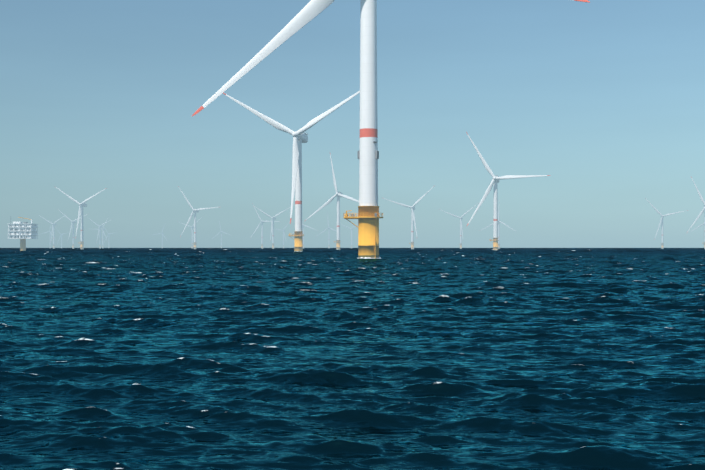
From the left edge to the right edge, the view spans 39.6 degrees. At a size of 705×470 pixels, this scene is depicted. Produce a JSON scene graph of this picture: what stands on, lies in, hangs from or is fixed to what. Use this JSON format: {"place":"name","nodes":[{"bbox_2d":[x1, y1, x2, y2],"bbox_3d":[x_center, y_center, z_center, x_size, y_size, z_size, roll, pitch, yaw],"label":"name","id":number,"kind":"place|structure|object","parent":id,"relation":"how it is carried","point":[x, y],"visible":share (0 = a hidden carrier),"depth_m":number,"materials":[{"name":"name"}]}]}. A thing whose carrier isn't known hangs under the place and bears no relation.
{"place":"outdoors","nodes":[
{"label":"outdoors","id":0,"kind":"place"},
{"bbox_2d":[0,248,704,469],"bbox_3d":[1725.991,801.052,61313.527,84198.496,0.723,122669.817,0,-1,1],"label":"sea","id":1,"kind":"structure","parent":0,"point":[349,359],"depth_m":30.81,"materials":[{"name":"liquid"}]},
{"bbox_2d":[8,217,37,250],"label":"offshore substation","id":2,"kind":"object","parent":1,"relation":"in","point":[24,231],"visible":1,"depth_m":1098.19,"materials":[{"name":"white paint"}]},
{"bbox_2d":[38,222,52,247],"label":"wind turbine","id":3,"kind":"object","parent":1,"relation":"in","point":[50,235],"visible":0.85,"depth_m":5369.65,"materials":[{"name":"white paint"}]},
{"bbox_2d":[39,214,66,248],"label":"wind turbine","id":4,"kind":"object","parent":1,"relation":"in","point":[53,231],"visible":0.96,"depth_m":3704.43,"materials":[{"name":"white paint"}]},
{"bbox_2d":[60,211,86,248],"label":"wind turbine","id":5,"kind":"object","parent":1,"relation":"in","point":[74,221],"visible":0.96,"depth_m":3370.65,"materials":[{"name":"white paint"}]},
{"bbox_2d":[56,187,105,248],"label":"wind turbine","id":6,"kind":"object","parent":1,"relation":"in","point":[80,212],"visible":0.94,"depth_m":2020.82,"materials":[{"name":"white paint"}]},
{"bbox_2d":[87,217,111,248],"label":"wind turbine","id":7,"kind":"object","parent":1,"relation":"in","point":[99,229],"visible":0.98,"depth_m":4106.08,"materials":[{"name":"white paint"}]},
{"bbox_2d":[94,216,108,247],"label":"wind turbine","id":8,"kind":"object","parent":1,"relation":"in","point":[103,233],"visible":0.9,"depth_m":4693.87,"materials":[{"name":"white paint"}]},
{"bbox_2d":[153,224,167,247],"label":"wind turbine","id":9,"kind":"object","parent":1,"relation":"in","point":[162,236],"visible":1,"depth_m":5966.49,"materials":[{"name":"white paint"}]},
{"bbox_2d":[179,216,202,248],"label":"wind turbine","id":10,"kind":"object","parent":1,"relation":"in","point":[192,227],"visible":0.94,"depth_m":4228.99,"materials":[{"name":"white paint"}]},
{"bbox_2d":[179,188,217,248],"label":"wind turbine","id":11,"kind":"object","parent":1,"relation":"in","point":[194,211],"visible":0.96,"depth_m":2340.47,"materials":[{"name":"white paint"}]},
{"bbox_2d":[212,221,231,247],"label":"wind turbine","id":12,"kind":"object","parent":1,"relation":"in","point":[221,235],"visible":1,"depth_m":5351.08,"materials":[{"name":"white paint"}]},
{"bbox_2d":[251,203,279,248],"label":"wind turbine","id":13,"kind":"object","parent":1,"relation":"in","point":[262,222],"visible":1,"depth_m":3315.70,"materials":[{"name":"white paint"}]},
{"bbox_2d":[254,206,289,248],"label":"wind turbine","id":14,"kind":"object","parent":1,"relation":"in","point":[272,225],"visible":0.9,"depth_m":2942.05,"materials":[{"name":"white paint"}]},
{"bbox_2d":[276,223,288,247],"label":"wind turbine","id":15,"kind":"object","parent":1,"relation":"in","point":[283,230],"visible":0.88,"depth_m":5035.62,"materials":[{"name":"white paint"}]},
{"bbox_2d":[223,91,359,251],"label":"wind turbine","id":16,"kind":"object","parent":1,"relation":"in","point":[300,136],"visible":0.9,"depth_m":776.86,"materials":[{"name":"white paint"}]},
{"bbox_2d":[291,221,317,248],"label":"wind turbine","id":17,"kind":"object","parent":1,"relation":"in","point":[303,225],"visible":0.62,"depth_m":3848.74,"materials":[{"name":"white paint"}]},
{"bbox_2d":[317,213,340,247],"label":"wind turbine","id":18,"kind":"object","parent":1,"relation":"in","point":[329,228],"visible":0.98,"depth_m":4361.00,"materials":[{"name":"white paint"}]},
{"bbox_2d":[305,155,358,249],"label":"wind turbine","id":19,"kind":"object","parent":1,"relation":"in","point":[338,195],"visible":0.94,"depth_m":1633.16,"materials":[{"name":"white paint"}]},
{"bbox_2d":[341,224,357,247],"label":"wind turbine","id":20,"kind":"object","parent":1,"relation":"in","point":[351,233],"visible":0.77,"depth_m":4669.65,"materials":[{"name":"white paint"}]},
{"bbox_2d":[192,0,589,258],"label":"wind turbine","id":21,"kind":"object","parent":1,"relation":"in","point":[368,217],"visible":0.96,"depth_m":305.67,"materials":[{"name":"white paint"}]},
{"bbox_2d":[383,186,433,248],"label":"wind turbine","id":22,"kind":"object","parent":1,"relation":"in","point":[413,223],"visible":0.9,"depth_m":2175.54,"materials":[{"name":"white paint"}]},
{"bbox_2d":[439,204,476,248],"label":"wind turbine","id":23,"kind":"object","parent":1,"relation":"in","point":[461,231],"visible":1,"depth_m":2931.10,"materials":[{"name":"white paint"}]},
{"bbox_2d":[482,208,514,248],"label":"wind turbine","id":24,"kind":"object","parent":1,"relation":"in","point":[499,221],"visible":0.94,"depth_m":3259.40,"materials":[{"name":"white paint"}]},
{"bbox_2d":[466,132,550,249],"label":"wind turbine","id":25,"kind":"object","parent":1,"relation":"in","point":[495,181],"visible":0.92,"depth_m":1264.05,"materials":[{"name":"white paint"}]},
{"bbox_2d":[645,198,687,248],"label":"wind turbine","id":26,"kind":"object","parent":1,"relation":"in","point":[661,224],"visible":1,"depth_m":2764.68,"materials":[{"name":"white paint"}]},
{"bbox_2d":[687,177,704,248],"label":"wind turbine","id":27,"kind":"object","parent":1,"relation":"in","point":[702,211],"visible":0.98,"depth_m":2108.08,"materials":[{"name":"white paint"}]},
{"bbox_2d":[0,0,704,247],"label":"sky","id":28,"kind":"structure","parent":0,"point":[605,99],"materials":[{"name":"blue"}]}
]}

